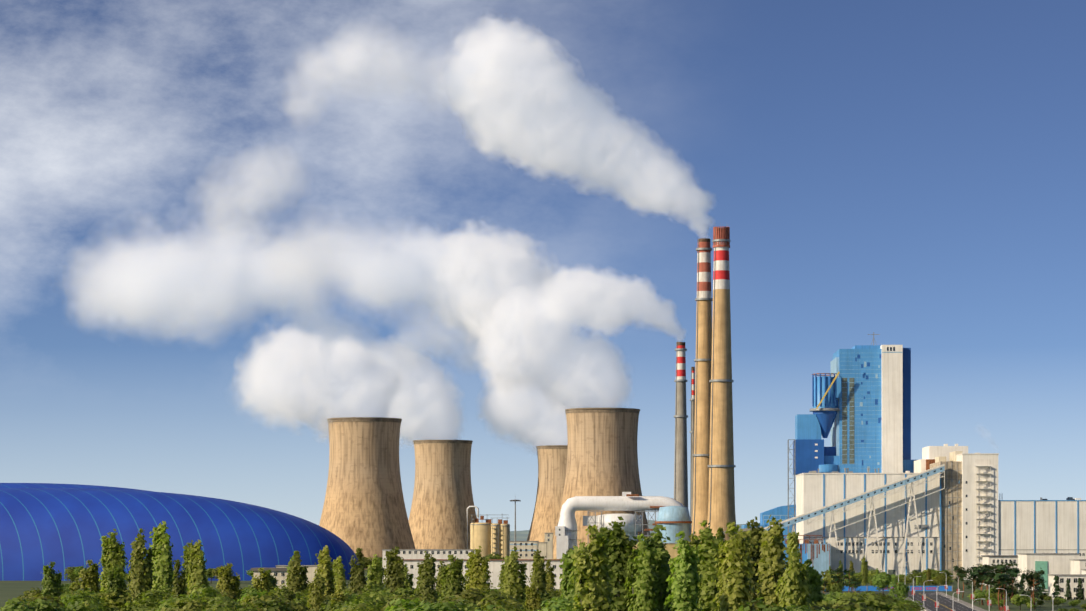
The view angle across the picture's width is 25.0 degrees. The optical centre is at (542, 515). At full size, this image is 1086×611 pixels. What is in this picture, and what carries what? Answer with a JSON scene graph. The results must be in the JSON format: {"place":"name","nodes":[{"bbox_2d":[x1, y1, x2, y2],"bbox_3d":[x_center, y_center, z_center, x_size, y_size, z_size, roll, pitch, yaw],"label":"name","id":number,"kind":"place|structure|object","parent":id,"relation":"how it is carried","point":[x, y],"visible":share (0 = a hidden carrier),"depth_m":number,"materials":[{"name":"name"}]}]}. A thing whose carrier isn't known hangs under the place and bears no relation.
{"place":"outdoors","nodes":[
{"label":"outdoors","id":0,"kind":"place"},
{"bbox_2d":[0,570,1085,610],"bbox_3d":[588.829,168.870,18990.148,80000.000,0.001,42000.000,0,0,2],"label":"ground","id":1,"kind":"structure","parent":0,"point":[11,590],"depth_m":1252.30,"materials":[{"name":"green plant"}]},
{"bbox_2d":[17,588,40,603],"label":"bush","id":2,"kind":"object","parent":1,"relation":"on","point":[27,594],"visible":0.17,"depth_m":766.45,"materials":[{"name":"green plant"}]},
{"bbox_2d":[0,598,72,610],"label":"bush","id":3,"kind":"object","parent":1,"relation":"on","point":[42,605],"visible":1,"depth_m":481.83,"materials":[{"name":"green plant"}]},
{"bbox_2d":[22,594,64,608],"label":"bush","id":4,"kind":"object","parent":1,"relation":"on","point":[45,598],"visible":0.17,"depth_m":533.27,"materials":[{"name":"green plant"}]},
{"bbox_2d":[41,561,63,599],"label":"poplar tree","id":5,"kind":"object","parent":1,"relation":"on","point":[51,582],"visible":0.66,"depth_m":707.23,"materials":[{"name":"green plant"}]},
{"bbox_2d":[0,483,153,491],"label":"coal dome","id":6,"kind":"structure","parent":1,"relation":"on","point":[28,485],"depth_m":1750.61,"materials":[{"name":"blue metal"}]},
{"bbox_2d":[54,591,116,610],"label":"bush","id":7,"kind":"object","parent":1,"relation":"on","point":[94,605],"visible":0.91,"depth_m":523.91,"materials":[{"name":"green plant"}]},
{"bbox_2d":[78,559,100,593],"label":"poplar tree","id":8,"kind":"object","parent":1,"relation":"on","point":[90,581],"visible":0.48,"depth_m":723.77,"materials":[{"name":"green plant"}]},
{"bbox_2d":[59,588,124,608],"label":"bush","id":9,"kind":"object","parent":1,"relation":"on","point":[80,597],"visible":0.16,"depth_m":596.36,"materials":[{"name":"green plant"}]},
{"bbox_2d":[83,588,139,610],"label":"bush","id":10,"kind":"object","parent":1,"relation":"on","point":[108,602],"visible":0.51,"depth_m":581.52,"materials":[{"name":"green plant"}]},
{"bbox_2d":[98,529,129,592],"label":"poplar tree","id":11,"kind":"object","parent":1,"relation":"on","point":[111,549],"visible":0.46,"depth_m":720.27,"materials":[{"name":"green plant"}]},
{"bbox_2d":[106,565,127,605],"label":"poplar tree","id":12,"kind":"object","parent":1,"relation":"on","point":[115,581],"visible":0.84,"depth_m":584.35,"materials":[{"name":"green plant"}]},
{"bbox_2d":[114,597,161,610],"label":"bush","id":13,"kind":"object","parent":1,"relation":"on","point":[150,606],"visible":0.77,"depth_m":578.26,"materials":[{"name":"green plant"}]},
{"bbox_2d":[127,528,156,605],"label":"poplar tree","id":14,"kind":"object","parent":1,"relation":"on","point":[141,576],"visible":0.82,"depth_m":648.27,"materials":[{"name":"green plant"}]},
{"bbox_2d":[133,586,175,607],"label":"bush","id":15,"kind":"object","parent":1,"relation":"on","point":[152,595],"visible":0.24,"depth_m":615.22,"materials":[{"name":"green plant"}]},
{"bbox_2d":[149,521,176,597],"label":"poplar tree","id":16,"kind":"object","parent":1,"relation":"on","point":[162,558],"visible":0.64,"depth_m":709.32,"materials":[{"name":"green plant"}]},
{"bbox_2d":[155,594,199,610],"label":"bush","id":17,"kind":"object","parent":1,"relation":"on","point":[166,605],"visible":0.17,"depth_m":559.85,"materials":[{"name":"green plant"}]},
{"bbox_2d":[172,559,186,597],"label":"poplar tree","id":18,"kind":"object","parent":1,"relation":"on","point":[178,589],"visible":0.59,"depth_m":627.60,"materials":[{"name":"green plant"}]},
{"bbox_2d":[0,488,359,580],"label":"coal dome","id":19,"kind":"structure","parent":1,"relation":"on","point":[62,528],"depth_m":1578.14,"materials":[{"name":"blue metal"}]},
{"bbox_2d":[161,597,209,610],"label":"bush","id":20,"kind":"object","parent":1,"relation":"on","point":[186,605],"visible":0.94,"depth_m":510.40,"materials":[{"name":"green plant"}]},
{"bbox_2d":[181,540,192,590],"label":"poplar tree","id":21,"kind":"object","parent":1,"relation":"on","point":[185,556],"visible":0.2,"depth_m":825.22,"materials":[{"name":"green plant"}]},
{"bbox_2d":[185,540,209,594],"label":"poplar tree","id":22,"kind":"object","parent":1,"relation":"on","point":[197,571],"visible":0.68,"depth_m":698.55,"materials":[{"name":"green plant"}]},
{"bbox_2d":[188,583,226,600],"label":"bush","id":23,"kind":"object","parent":1,"relation":"on","point":[208,592],"visible":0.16,"depth_m":583.23,"materials":[{"name":"green plant"}]},
{"bbox_2d":[195,596,243,610],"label":"bush","id":24,"kind":"object","parent":1,"relation":"on","point":[224,600],"visible":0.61,"depth_m":510.74,"materials":[{"name":"green plant"}]},
{"bbox_2d":[215,563,242,598],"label":"poplar tree","id":25,"kind":"object","parent":1,"relation":"on","point":[229,583],"visible":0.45,"depth_m":647.97,"materials":[{"name":"green plant"}]},
{"bbox_2d":[251,568,271,594],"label":"poplar tree","id":26,"kind":"object","parent":1,"relation":"on","point":[261,581],"visible":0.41,"depth_m":715.99,"materials":[{"name":"green plant"}]},
{"bbox_2d":[235,591,292,610],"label":"bush","id":27,"kind":"object","parent":1,"relation":"on","point":[265,597],"visible":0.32,"depth_m":544.13,"materials":[{"name":"green plant"}]},
{"bbox_2d":[239,595,294,610],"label":"bush","id":28,"kind":"object","parent":1,"relation":"on","point":[273,607],"visible":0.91,"depth_m":527.84,"materials":[{"name":"green plant"}]},
{"bbox_2d":[277,593,311,610],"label":"bush","id":29,"kind":"object","parent":1,"relation":"on","point":[299,607],"visible":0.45,"depth_m":563.68,"materials":[{"name":"green plant"}]},
{"bbox_2d":[285,551,310,599],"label":"poplar tree","id":30,"kind":"object","parent":1,"relation":"on","point":[297,580],"visible":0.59,"depth_m":672.62,"materials":[{"name":"green plant"}]},
{"bbox_2d":[305,571,328,610],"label":"poplar tree","id":31,"kind":"object","parent":1,"relation":"on","point":[316,597],"visible":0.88,"depth_m":576.22,"materials":[{"name":"green plant"}]},
{"bbox_2d":[313,545,335,599],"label":"poplar tree","id":32,"kind":"object","parent":1,"relation":"on","point":[324,566],"visible":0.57,"depth_m":700.06,"materials":[{"name":"green plant"}]},
{"bbox_2d":[308,598,347,610],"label":"bush","id":33,"kind":"object","parent":1,"relation":"on","point":[332,605],"visible":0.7,"depth_m":549.26,"materials":[{"name":"green plant"}]},
{"bbox_2d":[331,556,346,590],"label":"poplar tree","id":34,"kind":"object","parent":1,"relation":"on","point":[337,567],"visible":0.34,"depth_m":817.42,"materials":[{"name":"green plant"}]},
{"bbox_2d":[330,576,348,610],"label":"poplar tree","id":35,"kind":"object","parent":1,"relation":"on","point":[338,593],"visible":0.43,"depth_m":572.15,"materials":[{"name":"green plant"}]},
{"bbox_2d":[323,591,384,610],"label":"bush","id":36,"kind":"object","parent":1,"relation":"on","point":[351,603],"visible":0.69,"depth_m":522.65,"materials":[{"name":"green plant"}]},
{"bbox_2d":[347,547,366,596],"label":"poplar tree","id":37,"kind":"object","parent":1,"relation":"on","point":[357,580],"visible":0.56,"depth_m":699.90,"materials":[{"name":"green plant"}]},
{"bbox_2d":[319,417,415,569],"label":"cooling tower","id":38,"kind":"structure","parent":1,"relation":"on","point":[364,508],"depth_m":2077.31,"materials":[{"name":"concrete"}]},
{"bbox_2d":[356,591,393,606],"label":"bush","id":39,"kind":"object","parent":1,"relation":"on","point":[381,596],"visible":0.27,"depth_m":544.61,"materials":[{"name":"green plant"}]},
{"bbox_2d":[366,554,384,588],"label":"poplar tree","id":40,"kind":"object","parent":1,"relation":"on","point":[375,573],"visible":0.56,"depth_m":860.15,"materials":[{"name":"green plant"}]},
{"bbox_2d":[382,546,407,594],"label":"poplar tree","id":41,"kind":"object","parent":1,"relation":"on","point":[394,571],"visible":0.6,"depth_m":695.18,"materials":[{"name":"green plant"}]},
{"bbox_2d":[379,593,437,610],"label":"bush","id":42,"kind":"object","parent":1,"relation":"on","point":[421,597],"visible":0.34,"depth_m":520.81,"materials":[{"name":"green plant"}]},
{"bbox_2d":[404,564,414,589],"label":"poplar tree","id":43,"kind":"object","parent":1,"relation":"on","point":[408,582],"visible":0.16,"depth_m":808.84,"materials":[{"name":"green plant"}]},
{"bbox_2d":[385,598,463,610],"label":"bush","id":44,"kind":"object","parent":1,"relation":"on","point":[444,606],"visible":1,"depth_m":427.30,"materials":[{"name":"green plant"}]},
{"bbox_2d":[414,551,439,602],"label":"poplar tree","id":45,"kind":"object","parent":1,"relation":"on","point":[426,579],"visible":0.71,"depth_m":640.61,"materials":[{"name":"green plant"}]},
{"bbox_2d":[408,440,476,548],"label":"cooling tower","id":46,"kind":"structure","parent":1,"relation":"on","point":[442,501],"depth_m":2625.59,"materials":[{"name":"concrete"}]},
{"bbox_2d":[438,554,465,598],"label":"poplar tree","id":47,"kind":"object","parent":1,"relation":"on","point":[452,578],"visible":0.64,"depth_m":678.57,"materials":[{"name":"green plant"}]},
{"bbox_2d":[440,587,494,607],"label":"bush","id":48,"kind":"object","parent":1,"relation":"on","point":[465,594],"visible":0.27,"depth_m":595.80,"materials":[{"name":"green plant"}]},
{"bbox_2d":[453,598,483,610],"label":"bush","id":49,"kind":"object","parent":1,"relation":"on","point":[468,607],"visible":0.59,"depth_m":566.08,"materials":[{"name":"green plant"}]},
{"bbox_2d":[251,533,689,588],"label":"buildings","id":50,"kind":"structure","parent":1,"relation":"on","point":[414,557],"depth_m":1425.26,"materials":[{"name":"white paint"}]},
{"bbox_2d":[466,546,492,593],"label":"poplar tree","id":51,"kind":"object","parent":1,"relation":"on","point":[478,573],"visible":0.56,"depth_m":693.28,"materials":[{"name":"green plant"}]},
{"bbox_2d":[467,506,509,557],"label":"silo group","id":52,"kind":"object","parent":1,"relation":"on","point":[488,537],"visible":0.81,"depth_m":2253.35,"materials":[{"name":"beige metal"}]},
{"bbox_2d":[457,588,521,606],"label":"bush","id":53,"kind":"object","parent":1,"relation":"on","point":[494,594],"visible":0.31,"depth_m":597.64,"materials":[{"name":"green plant"}]},
{"bbox_2d":[475,595,528,610],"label":"bush","id":54,"kind":"object","parent":1,"relation":"on","point":[507,603],"visible":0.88,"depth_m":524.00,"materials":[{"name":"green plant"}]},
{"bbox_2d":[497,556,508,592],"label":"poplar tree","id":55,"kind":"object","parent":1,"relation":"on","point":[501,579],"visible":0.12,"depth_m":762.20,"materials":[{"name":"green plant"}]},
{"bbox_2d":[501,546,529,601],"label":"poplar tree","id":56,"kind":"object","parent":1,"relation":"on","point":[514,582],"visible":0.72,"depth_m":657.49,"materials":[{"name":"green plant"}]},
{"bbox_2d":[523,581,542,610],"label":"poplar tree","id":57,"kind":"object","parent":1,"relation":"on","point":[533,601],"visible":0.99,"depth_m":591.67,"materials":[{"name":"green plant"}]},
{"bbox_2d":[529,548,547,596],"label":"poplar tree","id":58,"kind":"object","parent":1,"relation":"on","point":[538,575],"visible":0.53,"depth_m":715.06,"materials":[{"name":"green plant"}]},
{"bbox_2d":[527,445,567,541],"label":"cooling tower","id":59,"kind":"structure","parent":1,"relation":"on","point":[552,462],"depth_m":2653.67,"materials":[{"name":"concrete"}]},
{"bbox_2d":[544,559,556,595],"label":"poplar tree","id":60,"kind":"object","parent":1,"relation":"on","point":[550,576],"visible":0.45,"depth_m":852.49,"materials":[{"name":"green plant"}]},
{"bbox_2d":[542,597,577,610],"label":"bush","id":61,"kind":"object","parent":1,"relation":"on","point":[554,607],"visible":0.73,"depth_m":449.15,"materials":[{"name":"green plant"}]},
{"bbox_2d":[556,545,582,610],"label":"poplar tree","id":62,"kind":"object","parent":1,"relation":"on","point":[567,588],"visible":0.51,"depth_m":461.36,"materials":[{"name":"green plant"}]},
{"bbox_2d":[569,524,616,610],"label":"poplar tree","id":63,"kind":"object","parent":1,"relation":"on","point":[592,588],"visible":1,"depth_m":442.27,"materials":[{"name":"green plant"}]},
{"bbox_2d":[553,408,650,558],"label":"cooling tower","id":64,"kind":"structure","parent":1,"relation":"on","point":[602,456],"depth_m":2052.93,"materials":[{"name":"concrete"}]},
{"bbox_2d":[598,516,637,610],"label":"poplar tree","id":65,"kind":"object","parent":1,"relation":"on","point":[622,552],"visible":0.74,"depth_m":503.01,"materials":[{"name":"green plant"}]},
{"bbox_2d":[555,492,691,558],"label":"pipe","id":66,"kind":"object","parent":1,"relation":"on","point":[673,517],"visible":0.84,"depth_m":1992.89,"materials":[{"name":"white metal"}]},
{"bbox_2d":[624,534,659,610],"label":"poplar tree","id":67,"kind":"object","parent":1,"relation":"on","point":[644,591],"visible":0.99,"depth_m":498.90,"materials":[{"name":"green plant"}]},
{"bbox_2d":[636,525,672,610],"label":"poplar tree","id":68,"kind":"object","parent":1,"relation":"on","point":[662,567],"visible":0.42,"depth_m":505.03,"materials":[{"name":"green plant"}]},
{"bbox_2d":[674,342,687,506],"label":"chimney","id":69,"kind":"object","parent":1,"relation":"on","point":[680,474],"visible":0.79,"depth_m":2043.99,"materials":[{"name":"grey concrete"}]},
{"bbox_2d":[664,531,702,610],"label":"poplar tree","id":70,"kind":"object","parent":1,"relation":"on","point":[685,580],"visible":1,"depth_m":470.17,"materials":[{"name":"green plant"}]},
{"bbox_2d":[689,367,694,531],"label":"smokestack","id":71,"kind":"object","parent":1,"relation":"on","point":[692,399],"visible":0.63,"depth_m":2245.61,"materials":[{"name":"grey concrete"}]},
{"bbox_2d":[691,238,712,541],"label":"chimney","id":72,"kind":"object","parent":1,"relation":"on","point":[702,360],"visible":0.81,"depth_m":1951.86,"materials":[{"name":"beige concrete"}]},
{"bbox_2d":[689,520,723,610],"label":"poplar tree","id":73,"kind":"object","parent":1,"relation":"on","point":[708,548],"visible":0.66,"depth_m":492.61,"materials":[{"name":"green plant"}]},
{"bbox_2d":[707,226,736,540],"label":"chimney","id":74,"kind":"object","parent":1,"relation":"on","point":[721,501],"visible":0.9,"depth_m":1920.56,"materials":[{"name":"beige concrete"}]},
{"bbox_2d":[711,522,755,610],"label":"poplar tree","id":75,"kind":"object","parent":1,"relation":"on","point":[734,568],"visible":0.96,"depth_m":456.27,"materials":[{"name":"green plant"}]},
{"bbox_2d":[746,517,764,610],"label":"poplar tree","id":76,"kind":"object","parent":1,"relation":"on","point":[755,536],"visible":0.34,"depth_m":510.64,"materials":[{"name":"green plant"}]},
{"bbox_2d":[723,504,795,543],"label":"domed roof building","id":77,"kind":"structure","parent":1,"relation":"on","point":[779,513],"depth_m":1800.39,"materials":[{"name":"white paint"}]},
{"bbox_2d":[754,515,788,610],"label":"poplar tree","id":78,"kind":"object","parent":1,"relation":"on","point":[771,566],"visible":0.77,"depth_m":477.17,"materials":[{"name":"green plant"}]},
{"bbox_2d":[738,597,825,610],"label":"bush","id":79,"kind":"object","parent":1,"relation":"on","point":[759,604],"visible":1,"depth_m":403.82,"materials":[{"name":"green plant"}]},
{"bbox_2d":[773,531,813,610],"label":"poplar tree","id":80,"kind":"object","parent":1,"relation":"on","point":[793,589],"visible":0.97,"depth_m":440.34,"materials":[{"name":"green plant"}]},
{"bbox_2d":[783,535,830,578],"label":"transfer house","id":81,"kind":"structure","parent":1,"relation":"on","point":[818,555],"depth_m":1622.04,"materials":[{"name":"blue paint"}]},
{"bbox_2d":[788,372,840,532],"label":"boiler cyclone group","id":82,"kind":"object","parent":1,"relation":"on","point":[811,452],"visible":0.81,"depth_m":1752.53,"materials":[{"name":"blue paint"}]},
{"bbox_2d":[804,559,825,602],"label":"poplar tree","id":83,"kind":"object","parent":1,"relation":"on","point":[817,595],"visible":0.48,"depth_m":483.20,"materials":[{"name":"green plant"}]},
{"bbox_2d":[811,599,871,610],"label":"bush","id":84,"kind":"object","parent":1,"relation":"on","point":[855,606],"visible":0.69,"depth_m":446.37,"materials":[{"name":"green plant"}]},
{"bbox_2d":[764,464,944,574],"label":"conveyor gallery","id":85,"kind":"object","parent":1,"relation":"on","point":[911,479],"visible":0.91,"depth_m":1630.27,"materials":[{"name":"white paint"}]},
{"bbox_2d":[860,555,868,585],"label":"poplar tree","id":86,"kind":"object","parent":1,"relation":"on","point":[864,566],"visible":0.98,"depth_m":1300.10,"materials":[{"name":"green plant"}]},
{"bbox_2d":[832,594,901,610],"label":"bush","id":87,"kind":"object","parent":1,"relation":"on","point":[873,603],"visible":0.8,"depth_m":463.04,"materials":[{"name":"green plant"}]},
{"bbox_2d":[795,468,939,578],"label":"hall","id":88,"kind":"structure","parent":1,"relation":"on","point":[814,490],"depth_m":1643.44,"materials":[{"name":"white paint"}]},
{"bbox_2d":[871,572,893,593],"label":"round tree","id":89,"kind":"object","parent":1,"relation":"on","point":[880,583],"visible":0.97,"depth_m":1151.71,"materials":[{"name":"green plant"}]},
{"bbox_2d":[825,586,952,590],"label":"blue fence","id":90,"kind":"object","parent":1,"relation":"on","point":[916,588],"visible":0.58,"depth_m":1283.32,"materials":[{"name":"blue metal"}]},
{"bbox_2d":[888,582,909,598],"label":"round tree","id":91,"kind":"object","parent":1,"relation":"on","point":[901,588],"visible":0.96,"depth_m":1007.38,"materials":[{"name":"green plant"}]},
{"bbox_2d":[896,592,986,610],"bbox_3d":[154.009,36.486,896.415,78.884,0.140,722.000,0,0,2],"label":"pavement kerbs","id":92,"kind":"structure","parent":1,"relation":"on","point":[963,602],"depth_m":1065.49,"materials":[{"name":"concrete"}]},
{"bbox_2d":[914,444,998,578],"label":"stair tower block","id":93,"kind":"structure","parent":1,"relation":"on","point":[969,529],"depth_m":1632.22,"materials":[{"name":"white paint"}]},
{"bbox_2d":[955,568,970,597],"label":"pine tree","id":94,"kind":"object","parent":1,"relation":"on","point":[962,574],"visible":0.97,"depth_m":1140.61,"materials":[{"name":"green plant"}]},
{"bbox_2d":[971,566,994,604],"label":"pine tree","id":95,"kind":"object","parent":1,"relation":"on","point":[981,575],"visible":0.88,"depth_m":1032.38,"materials":[{"name":"green plant"}]},
{"bbox_2d":[990,571,1008,609],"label":"pine tree","id":96,"kind":"object","parent":1,"relation":"on","point":[999,581],"visible":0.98,"depth_m":961.25,"materials":[{"name":"green plant"}]},
{"bbox_2d":[983,564,1020,599],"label":"pine tree","id":97,"kind":"object","parent":1,"relation":"on","point":[1000,568],"visible":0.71,"depth_m":990.24,"materials":[{"name":"green plant"}]},
{"bbox_2d":[1002,567,1025,603],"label":"pine tree","id":98,"kind":"object","parent":1,"relation":"on","point":[1014,572],"visible":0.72,"depth_m":1041.15,"materials":[{"name":"green plant"}]},
{"bbox_2d":[1010,593,1030,609],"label":"round tree","id":99,"kind":"object","parent":1,"relation":"on","point":[1019,599],"visible":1,"depth_m":959.78,"materials":[{"name":"green plant"}]},
{"bbox_2d":[981,553,1085,598],"bbox_3d":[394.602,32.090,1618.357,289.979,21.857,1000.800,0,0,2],"label":"office buildings","id":100,"kind":"structure","parent":1,"relation":"on","point":[1064,567],"depth_m":1291.95,"materials":[{"name":"white paint"}]},
{"bbox_2d":[1021,568,1045,608],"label":"pine tree","id":101,"kind":"object","parent":1,"relation":"on","point":[1036,574],"visible":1,"depth_m":978.26,"materials":[{"name":"green plant"}]},
{"bbox_2d":[998,497,1085,558],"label":"hall","id":102,"kind":"structure","parent":1,"relation":"on","point":[1041,525],"depth_m":1631.45,"materials":[{"name":"white paint"}]},
{"bbox_2d":[0,0,1085,530],"label":"sky","id":103,"kind":"structure","parent":0,"point":[230,230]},
{"bbox_2d":[831,332,915,472],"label":"boiler house","id":104,"kind":"structure","parent":0,"point":[871,428],"depth_m":1754.27,"materials":[{"name":"blue glass"}]},
{"bbox_2d":[904,592,977,610],"bbox_3d":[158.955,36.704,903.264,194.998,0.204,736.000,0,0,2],"label":"road","id":105,"kind":"structure","parent":0,"point":[932,599],"depth_m":1069.81,"materials":[{"name":"grey asphalt"}]},
{"bbox_2d":[897,571,1052,610],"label":"street lamps","id":106,"kind":"object","parent":105,"relation":"on","point":[1006,607],"visible":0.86,"depth_m":978.50,"materials":[{"name":"metal"}]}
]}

